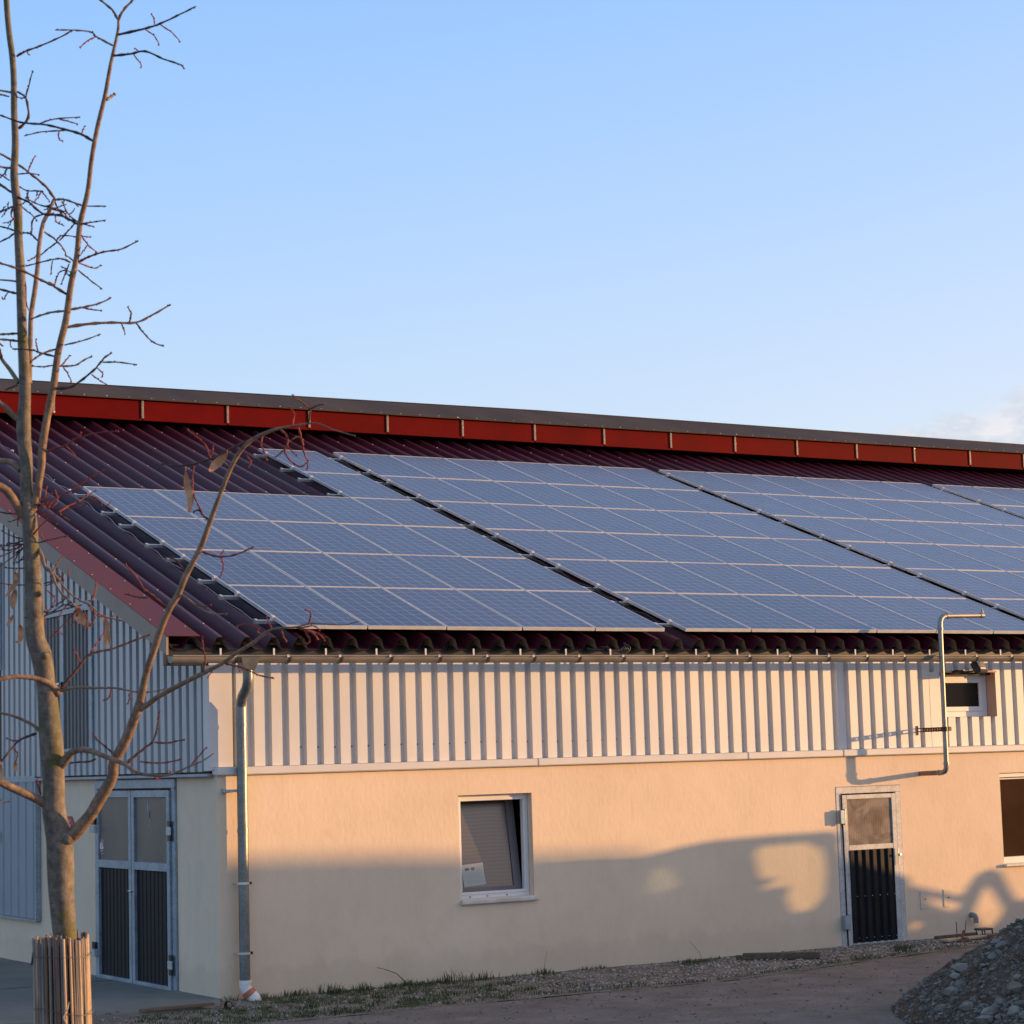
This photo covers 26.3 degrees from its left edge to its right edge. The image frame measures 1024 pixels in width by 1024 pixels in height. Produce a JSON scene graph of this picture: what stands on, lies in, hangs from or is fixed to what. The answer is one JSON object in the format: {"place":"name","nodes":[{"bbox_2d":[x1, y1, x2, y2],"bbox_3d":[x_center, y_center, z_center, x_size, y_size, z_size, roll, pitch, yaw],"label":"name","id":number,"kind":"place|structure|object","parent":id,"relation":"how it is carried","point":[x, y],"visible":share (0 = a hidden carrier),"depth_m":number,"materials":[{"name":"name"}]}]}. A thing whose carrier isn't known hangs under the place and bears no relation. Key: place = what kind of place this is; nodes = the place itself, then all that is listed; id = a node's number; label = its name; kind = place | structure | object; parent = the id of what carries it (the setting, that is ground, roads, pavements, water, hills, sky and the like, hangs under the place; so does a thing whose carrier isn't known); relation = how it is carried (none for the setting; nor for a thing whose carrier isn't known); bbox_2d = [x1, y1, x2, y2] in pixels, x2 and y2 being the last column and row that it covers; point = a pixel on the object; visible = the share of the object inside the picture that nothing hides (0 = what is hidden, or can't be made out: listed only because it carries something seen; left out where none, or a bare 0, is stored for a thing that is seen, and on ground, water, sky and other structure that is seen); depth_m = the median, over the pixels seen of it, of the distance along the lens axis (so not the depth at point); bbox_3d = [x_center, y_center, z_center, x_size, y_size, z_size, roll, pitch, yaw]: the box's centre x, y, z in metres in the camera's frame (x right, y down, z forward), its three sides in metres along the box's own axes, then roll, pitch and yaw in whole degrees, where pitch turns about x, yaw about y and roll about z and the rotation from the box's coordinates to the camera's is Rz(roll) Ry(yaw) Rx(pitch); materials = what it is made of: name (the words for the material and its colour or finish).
{"place":"outdoors","nodes":[
{"label":"outdoors","id":0,"kind":"place"},
{"bbox_2d":[0,957,222,1023],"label":"concrete apron","id":1,"kind":"object","parent":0,"point":[125,999],"visible":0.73,"depth_m":23.48,"materials":[{"name":"concrete"}]},
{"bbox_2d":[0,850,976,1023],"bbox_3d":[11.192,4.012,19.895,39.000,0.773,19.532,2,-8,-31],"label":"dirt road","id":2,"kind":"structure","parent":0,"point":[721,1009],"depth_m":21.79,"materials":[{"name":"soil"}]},
{"bbox_2d":[0,0,358,943],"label":"young tree","id":3,"kind":"object","parent":2,"relation":"in","point":[62,836],"visible":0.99,"depth_m":9.95,"materials":[{"name":"brown plant"}]},
{"bbox_2d":[31,930,93,1023],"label":"reed wrap","id":4,"kind":"object","parent":3,"relation":"attached to","point":[61,983],"visible":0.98,"depth_m":9.90,"materials":[{"name":"wicker"}]},
{"bbox_2d":[0,378,1023,1000],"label":"barn","id":5,"kind":"structure","parent":2,"relation":"on","point":[602,814],"depth_m":26.41,"materials":[{"name":"beige paint"}]},
{"bbox_2d":[89,790,132,982],"bbox_3d":[-4.684,4.379,25.712,0.100,2.210,1.215,2,-8,-31],"label":"door leaf","id":6,"kind":"structure","parent":5,"relation":"in","point":[113,945],"depth_m":25.71,"materials":[{"name":"metal"}]},
{"bbox_2d":[128,790,172,990],"bbox_3d":[-4.064,4.246,24.702,0.093,2.210,1.260,2,-8,-31],"label":"door leaf","id":7,"kind":"structure","parent":5,"relation":"in","point":[151,845],"depth_m":24.73,"materials":[{"name":"metal"}]},
{"bbox_2d":[73,451,343,624],"bbox_3d":[-2.873,0.163,29.325,5.307,3.324,8.856,2,-8,-31],"label":"mounting rack","id":8,"kind":"object","parent":5,"relation":"attached to","point":[200,581],"visible":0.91,"depth_m":26.93,"materials":[{"name":"metal"}]},
{"bbox_2d":[82,486,195,518],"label":"solar panel","id":9,"kind":"object","parent":8,"relation":"attached to","point":[125,502],"visible":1,"depth_m":28.98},
{"bbox_2d":[126,516,245,551],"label":"solar panel","id":10,"kind":"object","parent":8,"relation":"attached to","point":[179,533],"visible":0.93,"depth_m":27.58,"materials":[{"name":"glass"}]},
{"bbox_2d":[153,489,267,520],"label":"solar panel","id":11,"kind":"object","parent":8,"relation":"attached to","point":[228,508],"visible":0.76,"depth_m":29.52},
{"bbox_2d":[174,549,303,587],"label":"solar panel","id":12,"kind":"object","parent":8,"relation":"attached to","point":[247,568],"visible":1,"depth_m":26.14,"materials":[{"name":"glass"}]},
{"bbox_2d":[199,518,321,552],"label":"solar panel","id":13,"kind":"object","parent":8,"relation":"attached to","point":[259,535],"visible":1,"depth_m":28.10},
{"bbox_2d":[223,492,335,522],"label":"solar panel","id":14,"kind":"object","parent":8,"relation":"attached to","point":[276,507],"visible":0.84,"depth_m":30.03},
{"bbox_2d":[227,585,366,628],"bbox_3d":[-2.444,1.071,24.826,0.990,0.041,1.650,2,13,-31],"label":"solar panel","id":15,"kind":"object","parent":8,"relation":"attached to","point":[286,606],"visible":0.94,"depth_m":24.77,"materials":[{"name":"glass"}]},
{"bbox_2d":[258,448,359,473],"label":"solar panel","id":16,"kind":"object","parent":8,"relation":"attached to","point":[319,462],"visible":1,"depth_m":33.85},
{"bbox_2d":[250,551,380,587],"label":"solar panel","id":17,"kind":"object","parent":8,"relation":"attached to","point":[305,569],"visible":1,"depth_m":26.72,"materials":[{"name":"glass"}]},
{"bbox_2d":[270,521,391,554],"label":"solar panel","id":18,"kind":"object","parent":8,"relation":"attached to","point":[329,537],"visible":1,"depth_m":28.64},
{"bbox_2d":[288,495,401,525],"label":"solar panel","id":19,"kind":"object","parent":8,"relation":"attached to","point":[345,510],"visible":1,"depth_m":30.55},
{"bbox_2d":[303,472,410,499],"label":"solar panel","id":20,"kind":"object","parent":8,"relation":"attached to","point":[355,485],"visible":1,"depth_m":32.47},
{"bbox_2d":[307,586,445,629],"bbox_3d":[-1.580,1.105,25.349,0.990,0.040,1.650,2,13,-31],"label":"solar panel","id":21,"kind":"object","parent":8,"relation":"attached to","point":[375,608],"visible":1,"depth_m":25.26,"materials":[{"name":"glass"}]},
{"bbox_2d":[324,553,453,588],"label":"solar panel","id":22,"kind":"object","parent":8,"relation":"attached to","point":[385,571],"visible":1,"depth_m":27.24,"materials":[{"name":"glass"}]},
{"bbox_2d":[338,523,458,555],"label":"solar panel","id":23,"kind":"object","parent":8,"relation":"attached to","point":[397,540],"visible":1,"depth_m":29.17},
{"bbox_2d":[351,497,465,527],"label":"solar panel","id":24,"kind":"object","parent":8,"relation":"attached to","point":[407,512],"visible":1,"depth_m":31.07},
{"bbox_2d":[383,588,521,630],"bbox_3d":[-0.717,1.141,25.872,0.990,0.041,1.650,2,12,-31],"label":"solar panel","id":25,"kind":"object","parent":8,"relation":"attached to","point":[451,609],"visible":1,"depth_m":25.79,"materials":[{"name":"glass"}]},
{"bbox_2d":[394,554,523,589],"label":"solar panel","id":26,"kind":"object","parent":8,"relation":"attached to","point":[457,572],"visible":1,"depth_m":27.76,"materials":[{"name":"glass"}]},
{"bbox_2d":[405,526,524,557],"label":"solar panel","id":27,"kind":"object","parent":8,"relation":"attached to","point":[464,542],"visible":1,"depth_m":29.68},
{"bbox_2d":[456,589,594,630],"bbox_3d":[0.147,1.174,26.395,0.990,0.041,1.650,2,12,-31],"label":"solar panel","id":28,"kind":"object","parent":8,"relation":"attached to","point":[524,610],"visible":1,"depth_m":26.31,"materials":[{"name":"glass"}]},
{"bbox_2d":[464,557,591,591],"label":"solar panel","id":29,"kind":"object","parent":8,"relation":"attached to","point":[525,574],"visible":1,"depth_m":28.29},
{"bbox_2d":[526,590,664,630],"bbox_3d":[1.010,1.209,26.918,0.990,0.040,1.650,2,13,-31],"label":"solar panel","id":30,"kind":"object","parent":8,"relation":"attached to","point":[598,612],"visible":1,"depth_m":26.84,"materials":[{"name":"glass"}]},
{"bbox_2d":[221,657,260,1000],"bbox_3d":[-2.820,3.396,23.226,0.348,3.698,0.438,2,-8,-31],"label":"downpipe","id":31,"kind":"object","parent":5,"relation":"attached to","point":[249,991],"visible":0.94,"depth_m":23.26,"materials":[{"name":"metal"}]},
{"bbox_2d":[462,862,485,886],"bbox_3d":[-0.441,4.147,25.083,0.307,0.267,0.042,2,-8,-31],"label":"notice","id":32,"kind":"object","parent":5,"relation":"attached to","point":[473,874],"visible":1,"depth_m":25.08,"materials":[{"name":"paper"}]},
{"bbox_2d":[458,793,538,904],"bbox_3d":[-0.261,3.843,25.212,1.020,1.255,0.485,2,-8,-31],"label":"window","id":33,"kind":"structure","parent":5,"relation":"in","point":[493,828],"depth_m":25.30,"materials":[{"name":"glass"}]},
{"bbox_2d":[330,455,675,626],"bbox_3d":[2.123,0.361,32.350,6.324,3.324,8.856,2,-8,-31],"label":"mounting rack","id":34,"kind":"object","parent":5,"relation":"attached to","point":[557,568],"visible":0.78,"depth_m":30.48,"materials":[{"name":"metal"}]},
{"bbox_2d":[333,452,434,477],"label":"solar panel","id":35,"kind":"object","parent":34,"relation":"attached to","point":[377,465],"visible":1,"depth_m":34.53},
{"bbox_2d":[380,475,486,502],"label":"solar panel","id":36,"kind":"object","parent":34,"relation":"attached to","point":[429,490],"visible":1,"depth_m":33.13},
{"bbox_2d":[389,455,491,480],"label":"solar panel","id":37,"kind":"object","parent":34,"relation":"attached to","point":[435,467],"visible":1,"depth_m":35.06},
{"bbox_2d":[430,501,544,530],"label":"solar panel","id":38,"kind":"object","parent":34,"relation":"attached to","point":[484,516],"visible":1,"depth_m":31.73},
{"bbox_2d":[437,478,543,504],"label":"solar panel","id":39,"kind":"object","parent":34,"relation":"attached to","point":[489,492],"visible":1,"depth_m":33.67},
{"bbox_2d":[444,458,543,482],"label":"solar panel","id":40,"kind":"object","parent":34,"relation":"attached to","point":[493,470],"visible":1,"depth_m":35.60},
{"bbox_2d":[486,529,605,560],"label":"solar panel","id":41,"kind":"object","parent":34,"relation":"attached to","point":[544,545],"visible":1,"depth_m":30.34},
{"bbox_2d":[490,503,603,532],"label":"solar panel","id":42,"kind":"object","parent":34,"relation":"attached to","point":[545,518],"visible":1,"depth_m":32.27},
{"bbox_2d":[494,481,600,507],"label":"solar panel","id":43,"kind":"object","parent":34,"relation":"attached to","point":[545,494],"visible":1,"depth_m":34.20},
{"bbox_2d":[497,461,597,485],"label":"solar panel","id":44,"kind":"object","parent":34,"relation":"attached to","point":[546,473],"visible":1,"depth_m":36.12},
{"bbox_2d":[549,464,647,487],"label":"solar panel","id":45,"kind":"object","parent":34,"relation":"attached to","point":[597,475],"visible":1,"depth_m":36.64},
{"bbox_2d":[549,484,653,509],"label":"solar panel","id":46,"kind":"object","parent":34,"relation":"attached to","point":[599,496],"visible":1,"depth_m":34.72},
{"bbox_2d":[548,506,660,534],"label":"solar panel","id":47,"kind":"object","parent":34,"relation":"attached to","point":[604,520],"visible":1,"depth_m":32.80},
{"bbox_2d":[548,531,667,561],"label":"solar panel","id":48,"kind":"object","parent":34,"relation":"attached to","point":[606,546],"visible":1,"depth_m":30.88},
{"bbox_2d":[546,559,674,594],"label":"solar panel","id":49,"kind":"object","parent":34,"relation":"attached to","point":[609,577],"visible":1,"depth_m":28.94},
{"bbox_2d":[598,466,698,490],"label":"solar panel","id":50,"kind":"object","parent":34,"relation":"attached to","point":[648,479],"visible":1,"depth_m":37.16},
{"bbox_2d":[600,486,705,511],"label":"solar panel","id":51,"kind":"object","parent":34,"relation":"attached to","point":[652,499],"visible":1,"depth_m":35.26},
{"bbox_2d":[603,508,714,535],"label":"solar panel","id":52,"kind":"object","parent":34,"relation":"attached to","point":[659,522],"visible":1,"depth_m":33.33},
{"bbox_2d":[607,533,724,562],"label":"solar panel","id":53,"kind":"object","parent":34,"relation":"attached to","point":[663,547],"visible":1,"depth_m":31.41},
{"bbox_2d":[609,560,736,593],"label":"solar panel","id":54,"kind":"object","parent":34,"relation":"attached to","point":[673,577],"visible":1,"depth_m":29.48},
{"bbox_2d":[613,592,750,631],"bbox_3d":[2.123,1.254,27.592,0.990,0.040,1.650,2,12,-31],"label":"solar panel","id":55,"kind":"object","parent":34,"relation":"attached to","point":[682,612],"visible":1,"depth_m":27.50,"materials":[{"name":"glass"}]},
{"bbox_2d":[653,489,757,514],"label":"solar panel","id":56,"kind":"object","parent":34,"relation":"attached to","point":[703,501],"visible":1,"depth_m":35.77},
{"bbox_2d":[657,510,768,537],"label":"solar panel","id":57,"kind":"object","parent":34,"relation":"attached to","point":[712,524],"visible":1,"depth_m":33.85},
{"bbox_2d":[664,535,782,564],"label":"solar panel","id":58,"kind":"object","parent":34,"relation":"attached to","point":[722,550],"visible":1,"depth_m":31.92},
{"bbox_2d":[670,562,796,594],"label":"solar panel","id":59,"kind":"object","parent":34,"relation":"attached to","point":[732,578],"visible":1,"depth_m":30.01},
{"bbox_2d":[678,593,814,631],"bbox_3d":[2.987,1.288,28.115,0.990,0.040,1.650,2,12,-31],"label":"solar panel","id":60,"kind":"object","parent":34,"relation":"attached to","point":[753,616],"visible":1,"depth_m":28.04,"materials":[{"name":"glass"}]},
{"bbox_2d":[709,512,819,539],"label":"solar panel","id":61,"kind":"object","parent":34,"relation":"attached to","point":[765,526],"visible":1,"depth_m":34.38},
{"bbox_2d":[720,537,835,565],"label":"solar panel","id":62,"kind":"object","parent":34,"relation":"attached to","point":[776,551],"visible":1,"depth_m":32.46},
{"bbox_2d":[730,564,854,595],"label":"solar panel","id":63,"kind":"object","parent":34,"relation":"attached to","point":[791,580],"visible":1,"depth_m":30.53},
{"bbox_2d":[740,594,876,632],"bbox_3d":[3.850,1.321,28.637,0.990,0.041,1.650,2,13,-31],"label":"solar panel","id":64,"kind":"object","parent":34,"relation":"attached to","point":[812,614],"visible":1,"depth_m":28.56,"materials":[{"name":"glass"}]},
{"bbox_2d":[772,538,890,567],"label":"solar panel","id":65,"kind":"object","parent":34,"relation":"attached to","point":[833,554],"visible":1,"depth_m":32.97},
{"bbox_2d":[785,565,911,597],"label":"solar panel","id":66,"kind":"object","parent":34,"relation":"attached to","point":[850,582],"visible":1,"depth_m":31.06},
{"bbox_2d":[800,595,935,632],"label":"solar panel","id":67,"kind":"object","parent":34,"relation":"attached to","point":[879,619],"visible":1,"depth_m":29.08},
{"bbox_2d":[841,567,964,597],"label":"solar panel","id":68,"kind":"object","parent":34,"relation":"attached to","point":[904,583],"visible":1,"depth_m":31.58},
{"bbox_2d":[858,596,992,633],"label":"solar panel","id":69,"kind":"object","parent":34,"relation":"attached to","point":[921,612],"visible":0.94,"depth_m":29.62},
{"bbox_2d":[914,597,1023,633],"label":"solar panel","id":70,"kind":"object","parent":34,"relation":"attached to","point":[995,621],"visible":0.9,"depth_m":30.24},
{"bbox_2d":[168,648,1023,663],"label":"gutter","id":71,"kind":"object","parent":5,"relation":"attached to","point":[376,658],"visible":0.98,"depth_m":25.42,"materials":[{"name":"metal"}]},
{"bbox_2d":[662,473,1003,610],"bbox_3d":[7.540,0.575,35.629,6.309,3.324,8.856,2,-8,-31],"label":"mounting rack","id":72,"kind":"object","parent":5,"relation":"attached to","point":[995,607],"visible":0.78,"depth_m":33.82,"materials":[{"name":"metal"}]},
{"bbox_2d":[658,469,759,493],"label":"solar panel","id":73,"kind":"object","parent":72,"relation":"attached to","point":[708,482],"visible":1,"depth_m":37.80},
{"bbox_2d":[706,472,805,495],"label":"solar panel","id":74,"kind":"object","parent":72,"relation":"attached to","point":[755,484],"visible":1,"depth_m":38.35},
{"bbox_2d":[713,491,818,516],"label":"solar panel","id":75,"kind":"object","parent":72,"relation":"attached to","point":[769,506],"visible":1,"depth_m":36.40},
{"bbox_2d":[753,475,850,497],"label":"solar panel","id":76,"kind":"object","parent":72,"relation":"attached to","point":[801,486],"visible":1,"depth_m":38.88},
{"bbox_2d":[763,494,866,518],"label":"solar panel","id":77,"kind":"object","parent":72,"relation":"attached to","point":[814,506],"visible":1,"depth_m":36.96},
{"bbox_2d":[772,515,883,542],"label":"solar panel","id":78,"kind":"object","parent":72,"relation":"attached to","point":[830,530],"visible":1,"depth_m":35.00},
{"bbox_2d":[797,477,893,499],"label":"solar panel","id":79,"kind":"object","parent":72,"relation":"attached to","point":[844,488],"visible":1,"depth_m":39.40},
{"bbox_2d":[809,496,912,520],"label":"solar panel","id":80,"kind":"object","parent":72,"relation":"attached to","point":[860,508],"visible":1,"depth_m":37.48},
{"bbox_2d":[822,517,932,543],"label":"solar panel","id":81,"kind":"object","parent":72,"relation":"attached to","point":[877,530],"visible":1,"depth_m":35.56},
{"bbox_2d":[839,479,936,501],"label":"solar panel","id":82,"kind":"object","parent":72,"relation":"attached to","point":[888,490],"visible":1,"depth_m":39.92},
{"bbox_2d":[837,541,954,570],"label":"solar panel","id":83,"kind":"object","parent":72,"relation":"attached to","point":[898,557],"visible":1,"depth_m":33.61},
{"bbox_2d":[853,498,957,522],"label":"solar panel","id":84,"kind":"object","parent":72,"relation":"attached to","point":[905,510],"visible":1,"depth_m":38.00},
{"bbox_2d":[870,519,979,545],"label":"solar panel","id":85,"kind":"object","parent":72,"relation":"attached to","point":[924,532],"visible":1,"depth_m":36.08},
{"bbox_2d":[881,481,978,503],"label":"solar panel","id":86,"kind":"object","parent":72,"relation":"attached to","point":[929,492],"visible":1,"depth_m":40.45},
{"bbox_2d":[887,542,1003,570],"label":"solar panel","id":87,"kind":"object","parent":72,"relation":"attached to","point":[945,557],"visible":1,"depth_m":34.15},
{"bbox_2d":[897,500,1001,524],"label":"solar panel","id":88,"kind":"object","parent":72,"relation":"attached to","point":[949,512],"visible":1,"depth_m":38.53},
{"bbox_2d":[906,568,1023,600],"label":"solar panel","id":89,"kind":"object","parent":72,"relation":"attached to","point":[972,586],"visible":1,"depth_m":32.22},
{"bbox_2d":[915,521,1023,546],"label":"solar panel","id":90,"kind":"object","parent":72,"relation":"attached to","point":[970,534],"visible":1,"depth_m":36.60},
{"bbox_2d":[936,544,1023,571],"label":"solar panel","id":91,"kind":"object","parent":72,"relation":"attached to","point":[996,559],"visible":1,"depth_m":34.78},
{"bbox_2d":[940,502,1023,525],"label":"solar panel","id":92,"kind":"object","parent":72,"relation":"attached to","point":[992,514],"visible":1,"depth_m":39.11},
{"bbox_2d":[958,570,1023,595],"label":"solar panel","id":93,"kind":"object","parent":72,"relation":"attached to","point":[1009,581],"visible":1,"depth_m":33.04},
{"bbox_2d":[961,523,1023,545],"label":"solar panel","id":94,"kind":"object","parent":72,"relation":"attached to","point":[1009,533],"visible":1,"depth_m":37.36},
{"bbox_2d":[982,599,1023,617],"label":"solar panel","id":95,"kind":"object","parent":72,"relation":"attached to","point":[1014,606],"visible":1,"depth_m":31.16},
{"bbox_2d":[838,793,901,945],"bbox_3d":[4.543,4.517,27.800,0.979,1.870,0.119,2,-8,-31],"label":"door","id":96,"kind":"structure","parent":5,"relation":"in","point":[869,821],"depth_m":27.83,"materials":[{"name":"metal"}]},
{"bbox_2d":[917,609,984,775],"bbox_3d":[5.719,2.341,28.548,0.842,2.144,0.564,2,-8,-31],"label":"filling pipe","id":97,"kind":"object","parent":5,"relation":"attached to","point":[944,728],"visible":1,"depth_m":28.17,"materials":[{"name":"metal"}]},
{"bbox_2d":[939,670,996,716],"bbox_3d":[5.997,2.419,29.157,1.002,0.610,0.255,2,-8,-31],"label":"window","id":98,"kind":"structure","parent":5,"relation":"in","point":[966,695],"depth_m":29.30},
{"bbox_2d":[941,487,1010,513],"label":"mounting rack","id":99,"kind":"object","parent":5,"relation":"attached to","point":[978,500],"visible":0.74,"depth_m":40.43,"materials":[{"name":"metal"}]},
{"bbox_2d":[932,484,1023,506],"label":"solar panel","id":100,"kind":"object","parent":99,"relation":"attached to","point":[982,496],"visible":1,"depth_m":41.07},
{"bbox_2d":[999,772,1023,866],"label":"window","id":101,"kind":"structure","parent":5,"relation":"in","point":[1011,784],"depth_m":29.37,"materials":[{"name":"glass"}]},
{"bbox_2d":[279,947,974,1023],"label":"road grit","id":102,"kind":"object","parent":2,"relation":"on","point":[901,990],"visible":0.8,"depth_m":22.36,"materials":[{"name":"gravel"}]},
{"bbox_2d":[890,918,1023,1023],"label":"gravel heap","id":103,"kind":"object","parent":2,"relation":"on","point":[975,960],"visible":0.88,"depth_m":19.48,"materials":[{"name":"gravel"}]},
{"bbox_2d":[827,942,1023,1023],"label":"heap stones","id":104,"kind":"object","parent":103,"relation":"on","point":[1003,1009],"visible":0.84,"depth_m":18.73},
{"bbox_2d":[0,0,1023,443],"label":"sky","id":105,"kind":"structure","parent":0,"point":[802,214],"materials":[{"name":"blue"}]},
{"bbox_2d":[92,932,998,1023],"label":"gravel strip","id":106,"kind":"object","parent":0,"point":[249,1004],"visible":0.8,"depth_m":23.78,"materials":[{"name":"gravel"}]},
{"bbox_2d":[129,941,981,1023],"bbox_3d":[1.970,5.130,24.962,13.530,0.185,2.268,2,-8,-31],"label":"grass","id":107,"kind":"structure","parent":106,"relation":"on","point":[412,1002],"depth_m":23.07,"materials":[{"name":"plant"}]},
{"bbox_2d":[743,951,819,959],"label":"wooden beam","id":108,"kind":"structure","parent":106,"relation":"on","point":[783,955],"depth_m":25.96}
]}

